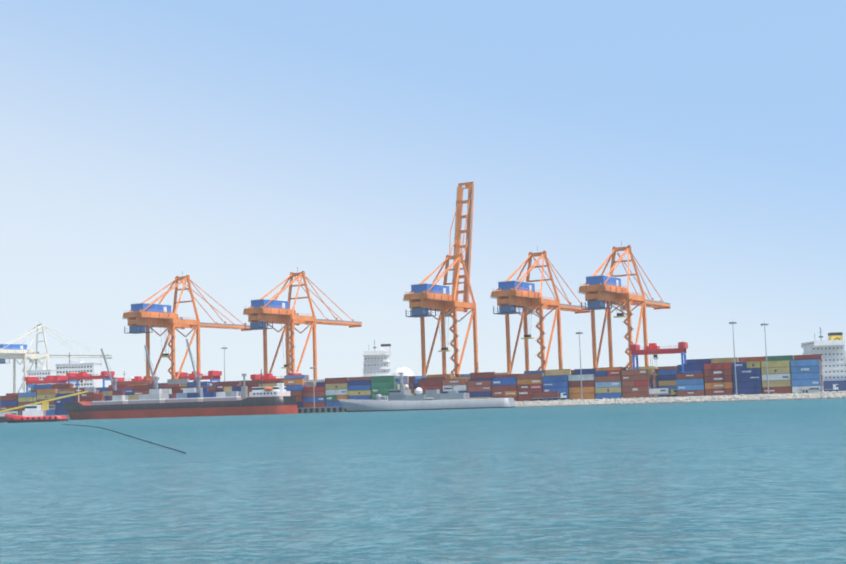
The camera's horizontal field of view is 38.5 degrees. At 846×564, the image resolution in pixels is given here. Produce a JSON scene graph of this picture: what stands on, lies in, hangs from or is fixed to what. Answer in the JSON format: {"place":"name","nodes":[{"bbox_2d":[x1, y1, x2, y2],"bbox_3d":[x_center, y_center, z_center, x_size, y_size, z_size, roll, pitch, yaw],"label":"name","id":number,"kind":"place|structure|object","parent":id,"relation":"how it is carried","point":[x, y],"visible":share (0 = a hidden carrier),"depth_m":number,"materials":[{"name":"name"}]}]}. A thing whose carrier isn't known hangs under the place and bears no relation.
{"place":"outdoors","nodes":[
{"label":"outdoors","id":0,"kind":"place"},
{"bbox_2d":[27,363,55,391],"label":"ship","id":1,"kind":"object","parent":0,"point":[41,372],"depth_m":986.05,"materials":[{"name":"white paint"}]},
{"bbox_2d":[124,377,133,380],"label":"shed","id":2,"kind":"structure","parent":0,"point":[128,379],"depth_m":1006.17,"materials":[{"name":"white paint"}]},
{"bbox_2d":[0,398,845,563],"bbox_3d":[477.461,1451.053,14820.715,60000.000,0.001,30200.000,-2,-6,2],"label":"sea water","id":3,"kind":"structure","parent":0,"point":[746,482],"depth_m":58.22,"materials":[{"name":"teal liquid"}]},
{"bbox_2d":[5,402,67,422],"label":"tug boat","id":4,"kind":"object","parent":3,"relation":"on","point":[33,413],"visible":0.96,"depth_m":559.19,"materials":[{"name":"metal"}]},
{"bbox_2d":[0,391,87,422],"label":"floating crane barge","id":5,"kind":"object","parent":3,"relation":"on","point":[3,419],"visible":0.92,"depth_m":603.70,"materials":[{"name":"metal"}]},
{"bbox_2d":[62,424,185,452],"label":"floating rope","id":6,"kind":"object","parent":3,"relation":"on","point":[127,435],"visible":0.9,"depth_m":188.52,"materials":[{"name":"black fabric"}]},
{"bbox_2d":[63,339,297,419],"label":"cargo ship","id":7,"kind":"object","parent":3,"relation":"on","point":[191,402],"visible":0.94,"depth_m":618.19,"materials":[{"name":"red paint"}]},
{"bbox_2d":[362,340,413,376],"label":"ship superstructure","id":8,"kind":"object","parent":3,"relation":"on","point":[376,363],"visible":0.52,"depth_m":889.80,"materials":[{"name":"white paint"}]},
{"bbox_2d":[338,370,515,411],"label":"naval ship","id":9,"kind":"object","parent":3,"relation":"on","point":[401,399],"visible":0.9,"depth_m":579.63,"materials":[{"name":"metal"}]},
{"bbox_2d":[801,327,845,390],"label":"ship","id":10,"kind":"object","parent":3,"relation":"on","point":[831,351],"visible":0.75,"depth_m":739.50,"materials":[{"name":"white paint"}]},
{"bbox_2d":[0,0,845,395],"label":"sky","id":11,"kind":"structure","parent":0,"point":[233,146],"materials":[{"name":"blue"}]},
{"bbox_2d":[46,391,843,419],"bbox_3d":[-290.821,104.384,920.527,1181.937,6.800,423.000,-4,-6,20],"label":"quay ground","id":12,"kind":"structure","parent":0,"point":[302,411],"depth_m":607.69,"materials":[{"name":"concrete"}]},
{"bbox_2d":[24,375,67,391],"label":"yard crane","id":13,"kind":"object","parent":12,"relation":"on","point":[35,380],"visible":0.44,"depth_m":777.05,"materials":[{"name":"metal"}]},
{"bbox_2d":[0,323,112,392],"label":"gantry crane","id":14,"kind":"object","parent":12,"relation":"on","point":[14,352],"visible":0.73,"depth_m":1156.72,"materials":[{"name":"metal"}]},
{"bbox_2d":[55,352,102,387],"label":"port office building","id":15,"kind":"structure","parent":12,"relation":"on","point":[78,366],"depth_m":904.05,"materials":[{"name":"white paint"}]},
{"bbox_2d":[66,371,114,386],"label":"yard crane","id":16,"kind":"object","parent":12,"relation":"on","point":[82,377],"visible":0.58,"depth_m":789.87,"materials":[{"name":"metal"}]},
{"bbox_2d":[113,376,155,382],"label":"yard crane","id":17,"kind":"object","parent":12,"relation":"on","point":[135,378],"visible":0.27,"depth_m":789.08,"materials":[{"name":"metal"}]},
{"bbox_2d":[122,271,250,381],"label":"gantry crane","id":18,"kind":"object","parent":12,"relation":"on","point":[140,317],"visible":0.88,"depth_m":712.53,"materials":[{"name":"metal"}]},
{"bbox_2d":[175,370,221,381],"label":"yard crane","id":19,"kind":"object","parent":12,"relation":"on","point":[214,375],"visible":0.42,"depth_m":715.53,"materials":[{"name":"metal"}]},
{"bbox_2d":[221,347,226,380],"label":"light mast","id":20,"kind":"object","parent":12,"relation":"on","point":[224,348],"visible":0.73,"depth_m":679.06,"materials":[{"name":"metal"}]},
{"bbox_2d":[250,372,301,380],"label":"yard crane","id":21,"kind":"object","parent":12,"relation":"on","point":[268,377],"visible":0.4,"depth_m":672.46,"materials":[{"name":"metal"}]},
{"bbox_2d":[243,267,361,379],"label":"gantry crane","id":22,"kind":"object","parent":12,"relation":"on","point":[262,313],"visible":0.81,"depth_m":711.76,"materials":[{"name":"metal"}]},
{"bbox_2d":[310,366,316,406],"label":"light mast","id":23,"kind":"object","parent":12,"relation":"on","point":[313,367],"visible":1,"depth_m":613.42,"materials":[{"name":"metal"}]},
{"bbox_2d":[298,401,522,412],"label":"quay wall fenders","id":24,"kind":"object","parent":12,"relation":"on","point":[317,409],"visible":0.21,"depth_m":609.07,"materials":[{"name":"rubber"}]},
{"bbox_2d":[0,354,823,416],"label":"shipping containers","id":25,"kind":"object","parent":12,"relation":"on","point":[716,376],"visible":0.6,"depth_m":578.94,"materials":[{"name":"metal"}]},
{"bbox_2d":[403,182,478,375],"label":"crane","id":26,"kind":"object","parent":12,"relation":"on","point":[422,297],"visible":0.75,"depth_m":656.26,"materials":[{"name":"metal"}]},
{"bbox_2d":[490,246,589,373],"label":"gantry crane","id":27,"kind":"object","parent":12,"relation":"on","point":[511,296],"visible":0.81,"depth_m":647.22,"materials":[{"name":"metal"}]},
{"bbox_2d":[532,392,566,400],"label":"terminal tractor","id":28,"kind":"object","parent":12,"relation":"on","point":[536,396],"visible":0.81,"depth_m":570.79,"materials":[{"name":"white paint"}]},
{"bbox_2d":[576,332,582,398],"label":"light mast","id":29,"kind":"object","parent":12,"relation":"on","point":[579,333],"visible":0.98,"depth_m":567.04,"materials":[{"name":"metal"}]},
{"bbox_2d":[578,240,669,367],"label":"gantry crane","id":30,"kind":"object","parent":12,"relation":"on","point":[600,291],"visible":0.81,"depth_m":646.43,"materials":[{"name":"metal"}]},
{"bbox_2d":[629,341,687,372],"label":"rtg crane","id":31,"kind":"object","parent":12,"relation":"on","point":[654,349],"visible":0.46,"depth_m":560.44,"materials":[{"name":"metal"}]},
{"bbox_2d":[649,388,676,396],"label":"terminal tractor","id":32,"kind":"object","parent":12,"relation":"on","point":[658,391],"visible":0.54,"depth_m":556.71,"materials":[{"name":"metal"}]},
{"bbox_2d":[515,391,845,406],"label":"revetment rocks","id":33,"kind":"object","parent":12,"relation":"on","point":[706,398],"visible":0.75,"depth_m":545.67,"materials":[{"name":"grey stone"}]},
{"bbox_2d":[729,319,737,394],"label":"light mast","id":34,"kind":"object","parent":12,"relation":"on","point":[732,323],"visible":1,"depth_m":543.16,"materials":[{"name":"metal"}]},
{"bbox_2d":[760,322,769,393],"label":"light mast","id":35,"kind":"object","parent":12,"relation":"on","point":[768,392],"visible":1,"depth_m":538.35,"materials":[{"name":"metal"}]},
{"bbox_2d":[800,384,838,392],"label":"terminal tractor","id":36,"kind":"object","parent":12,"relation":"on","point":[835,388],"visible":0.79,"depth_m":529.60,"materials":[{"name":"white paint"}]}
]}

